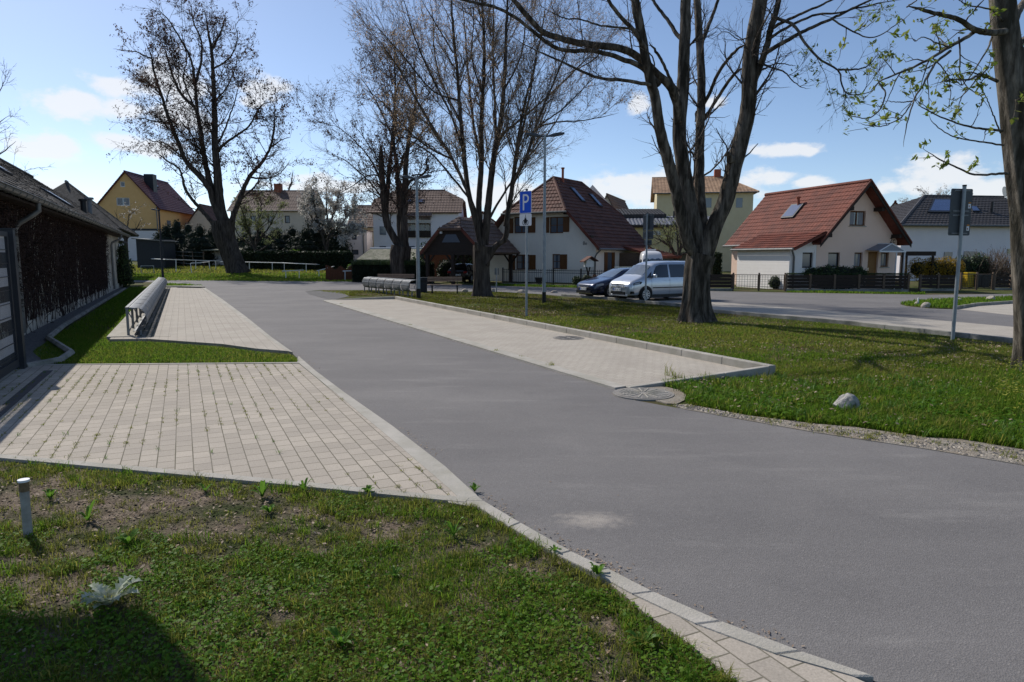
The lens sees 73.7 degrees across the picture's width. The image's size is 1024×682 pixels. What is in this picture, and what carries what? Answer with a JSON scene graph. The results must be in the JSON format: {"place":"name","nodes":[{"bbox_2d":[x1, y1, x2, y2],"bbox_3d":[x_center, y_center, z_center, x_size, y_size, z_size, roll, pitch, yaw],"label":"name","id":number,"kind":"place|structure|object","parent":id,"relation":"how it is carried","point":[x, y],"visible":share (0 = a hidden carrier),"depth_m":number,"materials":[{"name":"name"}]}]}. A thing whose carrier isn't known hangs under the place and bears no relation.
{"place":"outdoors","nodes":[
{"label":"outdoors","id":0,"kind":"place"},
{"bbox_2d":[110,288,285,352],"bbox_3d":[-12.340,-1.273,25.207,2.987,0.250,30.389,-4,8,-27],"label":"bay","id":1,"kind":"object","parent":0,"point":[201,316],"visible":0.66,"depth_m":16.52,"materials":[{"name":"grey concrete"}]},
{"bbox_2d":[135,287,170,336],"bbox_3d":[-13.510,-1.411,26.280,0.360,0.250,26.171,-3,8,-25],"label":"setts strip","id":2,"kind":"object","parent":1,"relation":"on","point":[149,330],"visible":0.5,"depth_m":18.86,"materials":[{"name":"stone"}]},
{"bbox_2d":[154,287,176,336],"bbox_3d":[-13.176,-1.421,26.379,0.312,0.250,26.281,-3,8,-25],"label":"gutter strip","id":3,"kind":"object","parent":1,"relation":"on","point":[164,327],"visible":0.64,"depth_m":19.20,"materials":[{"name":"grey concrete"}]},
{"bbox_2d":[0,364,455,495],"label":"driveway","id":4,"kind":"structure","parent":0,"point":[336,441],"depth_m":7.04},
{"bbox_2d":[0,370,52,416],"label":"channel drain","id":5,"kind":"object","parent":4,"relation":"on","point":[14,399],"visible":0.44,"depth_m":8.65,"materials":[{"name":"grey metal"}]},
{"bbox_2d":[0,363,449,494],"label":"joint weeds","id":6,"kind":"object","parent":4,"relation":"on","point":[264,364],"visible":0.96,"depth_m":7.88,"materials":[{"name":"green plant"}]},
{"bbox_2d":[132,264,325,273],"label":"grass","id":7,"kind":"structure","parent":0,"point":[194,270],"depth_m":66.30,"materials":[{"name":"green plant"}]},
{"bbox_2d":[0,458,748,681],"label":"worn lawn","id":8,"kind":"structure","parent":0,"point":[105,515],"depth_m":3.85,"materials":[{"name":"plant"}]},
{"bbox_2d":[17,478,32,536],"bbox_3d":[-3.038,1.097,4.274,0.065,0.476,0.065,0,7,0],"label":"bollard","id":9,"kind":"object","parent":8,"relation":"on","point":[25,503],"visible":0.87,"depth_m":4.25,"materials":[{"name":"white metal"}]},
{"bbox_2d":[80,575,141,609],"bbox_3d":[-1.996,1.273,3.420,0.266,0.116,0.228,-2,7,-16],"label":"thistle","id":10,"kind":"object","parent":8,"relation":"on","point":[99,590],"visible":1,"depth_m":3.44,"materials":[{"name":"green plant"}]},
{"bbox_2d":[0,465,647,681],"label":"soil clods","id":11,"kind":"object","parent":8,"relation":"on","point":[228,541],"visible":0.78,"depth_m":4.39,"materials":[{"name":"brown soil"}]},
{"bbox_2d":[0,463,737,681],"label":"clover","id":12,"kind":"object","parent":8,"relation":"on","point":[259,648],"visible":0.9,"depth_m":3.17,"materials":[{"name":"green plant"}]},
{"bbox_2d":[0,0,1023,226],"label":"sky","id":13,"kind":"structure","parent":0,"point":[66,88],"materials":[{"name":"blue"}]},
{"bbox_2d":[1,261,1023,589],"bbox_3d":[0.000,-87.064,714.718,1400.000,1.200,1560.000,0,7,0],"label":"ground","id":14,"kind":"structure","parent":0,"point":[913,289],"depth_m":20.84,"materials":[{"name":"soil"}]},
{"bbox_2d":[0,228,26,368],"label":"gate post","id":15,"kind":"object","parent":14,"relation":"on","point":[17,298],"visible":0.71,"depth_m":10.46,"materials":[{"name":"black metal"}]},
{"bbox_2d":[0,231,18,378],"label":"gate","id":16,"kind":"structure","parent":15,"relation":"attached to","point":[8,345],"depth_m":10.08,"materials":[{"name":"white plastic"}]},
{"bbox_2d":[1,287,128,364],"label":"drip strip","id":17,"kind":"object","parent":14,"relation":"on","point":[34,339],"visible":0.25,"depth_m":15.71,"materials":[{"name":"grey gravel"}]},
{"bbox_2d":[0,158,138,338],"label":"barn","id":18,"kind":"structure","parent":14,"relation":"on","point":[72,198],"depth_m":23.84,"materials":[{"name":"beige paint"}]},
{"bbox_2d":[0,179,111,339],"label":"wall creeper","id":19,"kind":"object","parent":18,"relation":"attached to","point":[92,257],"depth_m":18.84,"materials":[{"name":"brown plant"}]},
{"bbox_2d":[27,288,125,366],"bbox_3d":[-14.262,-1.195,23.608,0.790,0.145,29.145,-4,8,-27],"label":"edging","id":20,"kind":"object","parent":14,"relation":"on","point":[68,351],"visible":0.86,"depth_m":13.63,"materials":[{"name":"concrete"}]},
{"bbox_2d":[68,286,147,329],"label":"grass","id":21,"kind":"structure","parent":14,"relation":"on","point":[120,299],"depth_m":20.88,"materials":[{"name":"green plant"}]},
{"bbox_2d":[0,455,239,482],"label":"kerb strip","id":22,"kind":"object","parent":14,"relation":"on","point":[110,467],"visible":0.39,"depth_m":5.62,"materials":[{"name":"concrete"}]},
{"bbox_2d":[107,308,143,339],"bbox_3d":[-13.946,-1.403,26.137,0.530,0.250,26.051,-3,8,-25],"label":"plinth strip","id":23,"kind":"object","parent":14,"relation":"on","point":[119,329],"visible":0.21,"depth_m":15.93,"materials":[{"name":"concrete"}]},
{"bbox_2d":[125,277,166,334],"bbox_3d":[-13.424,-1.723,25.708,0.397,0.722,24.362,-3,8,-25],"label":"bicycle rack","id":24,"kind":"object","parent":23,"relation":"on","point":[145,301],"visible":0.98,"depth_m":17.63,"materials":[{"name":"metal"}]},
{"bbox_2d":[116,241,135,287],"bbox_3d":[-22.075,-4.315,38.778,1.172,2.672,1.976,-3,8,-23],"label":"ivy shrub","id":25,"kind":"object","parent":14,"relation":"on","point":[125,268],"visible":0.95,"depth_m":38.18,"materials":[{"name":"green plant"}]},
{"bbox_2d":[97,170,194,260],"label":"house","id":26,"kind":"structure","parent":14,"relation":"on","point":[129,188],"depth_m":99.28,"materials":[{"name":"yellow paint"}]},
{"bbox_2d":[131,238,178,268],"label":"shed","id":27,"kind":"structure","parent":14,"relation":"on","point":[147,250],"depth_m":71.48,"materials":[{"name":"metal"}]},
{"bbox_2d":[33,328,299,363],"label":"grass","id":28,"kind":"structure","parent":14,"relation":"on","point":[84,343],"depth_m":12.42,"materials":[{"name":"green plant"}]},
{"bbox_2d":[45,362,298,364],"bbox_3d":[-5.578,0.489,11.116,4.175,0.250,0.080,0,7,-3],"label":"kerb strip","id":29,"kind":"object","parent":14,"relation":"on","point":[182,363],"visible":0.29,"depth_m":11.09,"materials":[{"name":"concrete"}]},
{"bbox_2d":[176,223,219,265],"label":"conifer","id":30,"kind":"object","parent":14,"relation":"on","point":[197,242],"visible":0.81,"depth_m":77.25,"materials":[{"name":"green plant"}]},
{"bbox_2d":[187,203,228,234],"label":"house","id":31,"kind":"structure","parent":14,"relation":"on","point":[196,218],"depth_m":108.69,"materials":[{"name":"beige paint"}]},
{"bbox_2d":[106,0,315,273],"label":"tall alder","id":32,"kind":"object","parent":14,"relation":"on","point":[223,231],"visible":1,"depth_m":60.69,"materials":[{"name":"brown plant"}]},
{"bbox_2d":[132,272,352,281],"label":"grass","id":33,"kind":"structure","parent":14,"relation":"on","point":[218,277],"depth_m":55.69,"materials":[{"name":"green plant"}]},
{"bbox_2d":[202,288,292,354],"bbox_3d":[-10.474,-1.246,24.974,0.206,0.250,28.736,-4,8,-27],"label":"bay edge","id":34,"kind":"object","parent":14,"relation":"on","point":[249,321],"visible":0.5,"depth_m":18.03,"materials":[{"name":"concrete"}]},
{"bbox_2d":[230,184,288,250],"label":"green tree","id":35,"kind":"object","parent":14,"relation":"on","point":[245,223],"visible":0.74,"depth_m":72.83,"materials":[{"name":"green plant"}]},
{"bbox_2d":[239,228,284,250],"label":"conifer","id":36,"kind":"object","parent":14,"relation":"on","point":[260,245],"visible":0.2,"depth_m":77.28,"materials":[{"name":"green plant"}]},
{"bbox_2d":[227,184,324,236],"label":"house","id":37,"kind":"structure","parent":14,"relation":"on","point":[292,217],"depth_m":94.78,"materials":[{"name":"beige paint"}]},
{"bbox_2d":[240,250,353,270],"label":"clipped hedge","id":38,"kind":"object","parent":14,"relation":"on","point":[336,258],"visible":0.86,"depth_m":68.13,"materials":[{"name":"green plant"}]},
{"bbox_2d":[280,228,323,250],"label":"conifer","id":39,"kind":"object","parent":14,"relation":"on","point":[302,242],"visible":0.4,"depth_m":77.36,"materials":[{"name":"green plant"}]},
{"bbox_2d":[296,176,371,250],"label":"blossom tree","id":40,"kind":"object","parent":14,"relation":"on","point":[308,197],"visible":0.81,"depth_m":74.48,"materials":[{"name":"white plant"}]},
{"bbox_2d":[234,476,467,503],"bbox_3d":[-1.236,1.227,5.133,1.896,0.250,0.090,2,7,15],"label":"kerb strip","id":41,"kind":"object","parent":14,"relation":"on","point":[351,490],"visible":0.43,"depth_m":5.07,"materials":[{"name":"concrete"}]},
{"bbox_2d":[343,230,372,259],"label":"annex building","id":42,"kind":"structure","parent":14,"relation":"on","point":[362,245],"depth_m":83.23,"materials":[{"name":"white paint"}]},
{"bbox_2d":[281,0,478,282],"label":"double trunk tree","id":43,"kind":"object","parent":14,"relation":"on","point":[400,250],"visible":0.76,"depth_m":44.70,"materials":[{"name":"brown plant"}]},
{"bbox_2d":[362,276,416,296],"bbox_3d":[-5.814,-2.554,31.943,0.396,0.782,5.765,-5,8,-32],"label":"bicycle rack","id":44,"kind":"object","parent":14,"relation":"on","point":[389,283],"visible":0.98,"depth_m":31.55,"materials":[{"name":"metal"}]},
{"bbox_2d":[297,356,482,500],"bbox_3d":[-2.004,0.825,8.398,0.179,0.250,7.954,-3,8,-26],"label":"driveway edge","id":45,"kind":"object","parent":14,"relation":"on","point":[449,479],"visible":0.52,"depth_m":6.25,"materials":[{"name":"concrete"}]},
{"bbox_2d":[358,247,421,260],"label":"shed","id":46,"kind":"structure","parent":14,"relation":"on","point":[378,253],"depth_m":62.92,"materials":[{"name":"white paint"}]},
{"bbox_2d":[351,259,435,282],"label":"conifer hedge","id":47,"kind":"object","parent":14,"relation":"on","point":[362,269],"visible":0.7,"depth_m":46.41,"materials":[{"name":"green plant"}]},
{"bbox_2d":[402,175,431,297],"bbox_3d":[-3.931,-4.160,28.459,1.240,5.384,0.255,1,7,10],"label":"street lamp","id":48,"kind":"object","parent":14,"relation":"on","point":[418,292],"visible":0.95,"depth_m":28.39,"materials":[{"name":"grey metal"}]},
{"bbox_2d":[369,186,466,246],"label":"house","id":49,"kind":"structure","parent":14,"relation":"on","point":[440,212],"depth_m":79.15,"materials":[{"name":"white paint"}]},
{"bbox_2d":[447,263,473,282],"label":"parked car","id":50,"kind":"object","parent":14,"relation":"on","point":[464,271],"visible":0.58,"depth_m":45.90,"materials":[{"name":"black paint"}]},
{"bbox_2d":[420,217,519,283],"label":"carport","id":51,"kind":"object","parent":14,"relation":"on","point":[455,236],"visible":0.72,"depth_m":43.36,"materials":[{"name":"brown wood"}]},
{"bbox_2d":[323,300,625,389],"bbox_3d":[-3.048,-0.394,18.220,0.350,0.250,20.495,-3,8,-25],"label":"bay edge","id":52,"kind":"object","parent":14,"relation":"on","point":[589,378],"visible":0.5,"depth_m":12.59,"materials":[{"name":"concrete"}]},
{"bbox_2d":[323,0,647,296],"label":"vase shaped tree","id":53,"kind":"object","parent":14,"relation":"on","point":[483,254],"visible":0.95,"depth_m":28.78,"materials":[{"name":"brown plant"}]},
{"bbox_2d":[520,189,531,315],"bbox_3d":[0.416,-2.390,19.846,0.440,3.981,0.101,6,9,40],"label":"parking sign","id":54,"kind":"object","parent":14,"relation":"on","point":[525,207],"visible":0.97,"depth_m":19.71,"materials":[{"name":"blue metal"}]},
{"bbox_2d":[349,290,735,316],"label":"grass","id":55,"kind":"structure","parent":14,"relation":"on","point":[647,310],"depth_m":24.95,"materials":[{"name":"green plant"}]},
{"bbox_2d":[525,132,564,302],"bbox_3d":[1.216,-4.410,25.576,1.440,6.588,0.255,0,7,4],"label":"street lamp","id":56,"kind":"object","parent":14,"relation":"on","point":[544,221],"visible":0.95,"depth_m":25.48,"materials":[{"name":"grey metal"}]},
{"bbox_2d":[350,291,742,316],"bbox_3d":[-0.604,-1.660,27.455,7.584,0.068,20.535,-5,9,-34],"label":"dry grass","id":57,"kind":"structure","parent":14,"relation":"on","point":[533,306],"depth_m":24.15,"materials":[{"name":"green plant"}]},
{"bbox_2d":[395,296,774,375],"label":"kerb","id":58,"kind":"structure","parent":14,"relation":"on","point":[720,359],"depth_m":13.60,"materials":[{"name":"concrete"}]},
{"bbox_2d":[490,167,681,282],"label":"house","id":59,"kind":"structure","parent":14,"relation":"on","point":[583,220],"depth_m":47.27,"materials":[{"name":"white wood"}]},
{"bbox_2d":[502,268,710,285],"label":"railings","id":60,"kind":"object","parent":14,"relation":"on","point":[536,272],"visible":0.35,"depth_m":41.82,"materials":[{"name":"black metal"}]},
{"bbox_2d":[643,213,653,300],"bbox_3d":[5.073,-2.970,25.757,0.094,3.684,0.620,-4,8,-28],"label":"road sign","id":61,"kind":"object","parent":14,"relation":"on","point":[648,223],"visible":0.98,"depth_m":25.62,"materials":[{"name":"grey metal"}]},
{"bbox_2d":[633,386,685,404],"bbox_3d":[1.801,0.799,8.722,0.813,0.250,1.058,2,7,16],"label":"concrete apron","id":62,"kind":"object","parent":14,"relation":"on","point":[675,399],"visible":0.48,"depth_m":8.48,"materials":[{"name":"grey concrete"}]},
{"bbox_2d":[613,387,673,400],"bbox_3d":[1.675,0.688,8.714,0.773,0.068,0.773,0,7,0],"label":"manhole cover","id":63,"kind":"object","parent":62,"relation":"on","point":[644,394],"visible":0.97,"depth_m":8.63,"materials":[{"name":"metal"}]},
{"bbox_2d":[425,0,897,323],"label":"lime tree","id":64,"kind":"object","parent":14,"relation":"on","point":[699,232],"visible":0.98,"depth_m":17.58,"materials":[{"name":"brown plant"}]},
{"bbox_2d":[642,214,686,259],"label":"old apple tree","id":65,"kind":"object","parent":14,"relation":"on","point":[668,238],"visible":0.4,"depth_m":49.44,"materials":[{"name":"green plant"}]},
{"bbox_2d":[616,209,716,252],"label":"building","id":66,"kind":"structure","parent":14,"relation":"on","point":[634,218],"depth_m":65.42,"materials":[{"name":"white paint"}]},
{"bbox_2d":[474,501,873,681],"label":"kerb","id":67,"kind":"structure","parent":14,"relation":"on","point":[695,617],"depth_m":3.36,"materials":[{"name":"concrete"}]},
{"bbox_2d":[626,366,768,387],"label":"kerb","id":68,"kind":"structure","parent":14,"relation":"on","point":[754,371],"depth_m":9.72,"materials":[{"name":"concrete"}]},
{"bbox_2d":[650,169,759,270],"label":"house","id":69,"kind":"structure","parent":14,"relation":"on","point":[741,210],"depth_m":81.77,"materials":[{"name":"paint"}]},
{"bbox_2d":[710,274,732,290],"bbox_3d":[10.746,-2.957,35.502,1.488,1.070,0.180,0,7,0],"label":"board fence","id":70,"kind":"object","parent":14,"relation":"on","point":[720,282],"visible":0.49,"depth_m":35.45,"materials":[{"name":"wood"}]},
{"bbox_2d":[608,582,863,681],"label":"pavers strip","id":71,"kind":"object","parent":14,"relation":"on","point":[763,665],"visible":0.59,"depth_m":2.96,"materials":[{"name":"grey concrete"}]},
{"bbox_2d":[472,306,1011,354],"bbox_3d":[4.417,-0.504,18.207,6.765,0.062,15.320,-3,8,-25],"label":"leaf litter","id":72,"kind":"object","parent":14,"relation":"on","point":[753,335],"visible":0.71,"depth_m":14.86,"materials":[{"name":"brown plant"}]},
{"bbox_2d":[509,314,1012,347],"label":"grass","id":73,"kind":"structure","parent":14,"relation":"on","point":[922,339],"depth_m":15.39,"materials":[{"name":"green plant"}]},
{"bbox_2d":[519,316,1023,396],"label":"dry grass","id":74,"kind":"structure","parent":14,"relation":"on","point":[808,330],"depth_m":15.29,"materials":[{"name":"plant"}]},
{"bbox_2d":[713,309,849,324],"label":"kerb","id":75,"kind":"structure","parent":14,"relation":"on","point":[834,321],"depth_m":19.32,"materials":[{"name":"concrete"}]},
{"bbox_2d":[722,179,911,289],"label":"house","id":76,"kind":"structure","parent":14,"relation":"on","point":[779,234],"depth_m":37.15,"materials":[{"name":"red tile"}]},
{"bbox_2d":[802,264,868,288],"bbox_3d":[17.088,-3.425,36.538,4.116,1.436,1.403,0,7,0],"label":"laurel shrub","id":77,"kind":"object","parent":14,"relation":"on","point":[836,269],"visible":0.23,"depth_m":36.16,"materials":[{"name":"green plant"}]},
{"bbox_2d":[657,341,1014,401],"bbox_3d":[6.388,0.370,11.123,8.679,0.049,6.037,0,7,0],"label":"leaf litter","id":78,"kind":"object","parent":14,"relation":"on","point":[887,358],"visible":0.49,"depth_m":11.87,"materials":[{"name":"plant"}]},
{"bbox_2d":[662,345,1023,448],"bbox_3d":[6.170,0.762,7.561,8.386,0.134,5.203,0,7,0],"label":"grass","id":79,"kind":"structure","parent":14,"relation":"on","point":[945,432],"depth_m":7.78,"materials":[{"name":"green plant"}]},
{"bbox_2d":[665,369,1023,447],"bbox_3d":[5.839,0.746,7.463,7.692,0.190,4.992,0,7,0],"label":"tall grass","id":80,"kind":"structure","parent":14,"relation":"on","point":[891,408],"depth_m":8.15,"materials":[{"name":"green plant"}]},
{"bbox_2d":[784,274,909,291],"bbox_3d":[16.973,-2.849,34.631,6.066,1.070,0.180,1,7,5],"label":"board fence","id":81,"kind":"object","parent":14,"relation":"on","point":[835,281],"visible":0.9,"depth_m":34.57,"materials":[{"name":"wood"}]},
{"bbox_2d":[673,404,1023,465],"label":"gravel edge","id":82,"kind":"object","parent":14,"relation":"on","point":[987,453],"visible":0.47,"depth_m":6.50,"materials":[{"name":"grey gravel"}]},
{"bbox_2d":[666,402,1022,460],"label":"grass","id":83,"kind":"structure","parent":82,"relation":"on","point":[869,435],"depth_m":6.70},
{"bbox_2d":[675,404,1023,463],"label":"gravel stones","id":84,"kind":"object","parent":82,"relation":"on","point":[717,411],"visible":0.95,"depth_m":6.64,"materials":[{"name":"grey gravel"}]},
{"bbox_2d":[679,377,1023,429],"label":"clover","id":85,"kind":"object","parent":14,"relation":"on","point":[762,404],"visible":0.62,"depth_m":7.98,"materials":[{"name":"green plant"}]},
{"bbox_2d":[897,251,935,281],"bbox_3d":[23.019,-4.174,40.142,2.012,2.150,2.600,0,7,-3],"label":"pergola","id":86,"kind":"object","parent":14,"relation":"on","point":[932,254],"visible":0.46,"depth_m":38.78,"materials":[{"name":"grey wood"}]},
{"bbox_2d":[901,304,952,308],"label":"grass island","id":87,"kind":"structure","parent":14,"relation":"on","point":[928,307],"depth_m":23.30,"materials":[{"name":"plant"}]},
{"bbox_2d":[900,295,1012,307],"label":"grass","id":88,"kind":"structure","parent":87,"relation":"on","point":[943,302],"depth_m":25.48,"materials":[{"name":"green plant"}]},
{"bbox_2d":[831,0,1023,372],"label":"chestnut tree","id":89,"kind":"object","parent":14,"relation":"on","point":[1003,30],"visible":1,"depth_m":9.61,"materials":[{"name":"brown plant"}]},
{"bbox_2d":[850,321,1012,342],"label":"kerb","id":90,"kind":"structure","parent":14,"relation":"on","point":[948,333],"depth_m":15.48,"materials":[{"name":"concrete"}]},
{"bbox_2d":[905,256,965,281],"bbox_3d":[24.391,-4.142,39.281,3.371,1.566,1.300,0,7,0],"label":"forsythia","id":91,"kind":"object","parent":14,"relation":"on","point":[943,267],"visible":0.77,"depth_m":39.02,"materials":[{"name":"yellow plant"}]},
{"bbox_2d":[918,274,955,290],"bbox_3d":[21.986,-2.912,35.226,1.974,1.050,0.180,0,7,0],"label":"board fence","id":92,"kind":"object","parent":14,"relation":"on","point":[938,285],"visible":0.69,"depth_m":35.17,"materials":[{"name":"wood"}]},
{"bbox_2d":[890,186,1010,280],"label":"house","id":93,"kind":"structure","parent":14,"relation":"on","point":[924,220],"depth_m":50.38,"materials":[{"name":"white paint"}]},
{"bbox_2d":[948,185,972,339],"bbox_3d":[9.271,-1.457,14.203,0.531,3.512,0.094,-1,7,-12],"label":"road sign","id":94,"kind":"object","parent":14,"relation":"on","point":[960,207],"visible":0.96,"depth_m":14.10,"materials":[{"name":"grey metal"}]},
{"bbox_2d":[953,252,992,281],"bbox_3d":[27.013,-4.212,40.284,2.406,2.076,1.370,0,7,0],"label":"dark shrub","id":95,"kind":"object","parent":14,"relation":"on","point":[973,264],"visible":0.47,"depth_m":39.93,"materials":[{"name":"green plant"}]},
{"bbox_2d":[964,245,1010,286],"bbox_3d":[28.683,-4.410,40.461,4.432,2.591,4.592,-6,10,-42],"label":"bare shrub","id":96,"kind":"object","parent":14,"relation":"on","point":[999,269],"visible":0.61,"depth_m":39.86,"materials":[{"name":"brown plant"}]},
{"bbox_2d":[983,360,1023,412],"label":"weed stalks","id":97,"kind":"object","parent":14,"relation":"on","point":[1010,393],"visible":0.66,"depth_m":8.42,"materials":[{"name":"green plant"}]},
{"bbox_2d":[333,299,742,385],"bbox_3d":[-1.763,-0.465,18.824,2.494,0.250,20.508,-3,8,-25],"label":"bay","id":98,"kind":"object","parent":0,"point":[624,365],"visible":0.57,"depth_m":13.04,"materials":[{"name":"grey concrete"}]},
{"bbox_2d":[134,280,1023,681],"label":"road","id":99,"kind":"structure","parent":0,"point":[884,562],"depth_m":5.11,"materials":[{"name":"grey asphalt"}]},
{"bbox_2d":[585,295,1012,337],"bbox_3d":[8.519,-0.805,21.729,3.865,0.250,21.678,-3,8,-24],"label":"lot bay","id":100,"kind":"object","parent":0,"point":[991,330],"visible":0.31,"depth_m":19.36,"materials":[{"name":"grey concrete"}]},
{"bbox_2d":[576,267,630,296],"bbox_3d":[4.806,-2.590,29.880,4.117,1.292,1.832,-4,8,-29],"label":"parked car","id":101,"kind":"object","parent":100,"relation":"on","point":[598,285],"visible":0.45,"depth_m":28.88,"materials":[{"name":"blue paint"}]},
{"bbox_2d":[609,260,684,300],"bbox_3d":[5.803,-2.484,27.701,3.838,1.615,1.892,-4,8,-29],"label":"parked car","id":102,"kind":"object","parent":100,"relation":"on","point":[664,278],"visible":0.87,"depth_m":26.96,"materials":[{"name":"silver metal"}]},
{"bbox_2d":[960,304,1012,314],"bbox_3d":[22.924,-1.356,26.190,22.764,0.250,6.213,-7,10,-43],"label":"lot bay","id":103,"kind":"object","parent":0,"point":[1006,309],"visible":0.33,"depth_m":22.66,"materials":[{"name":"grey concrete"}]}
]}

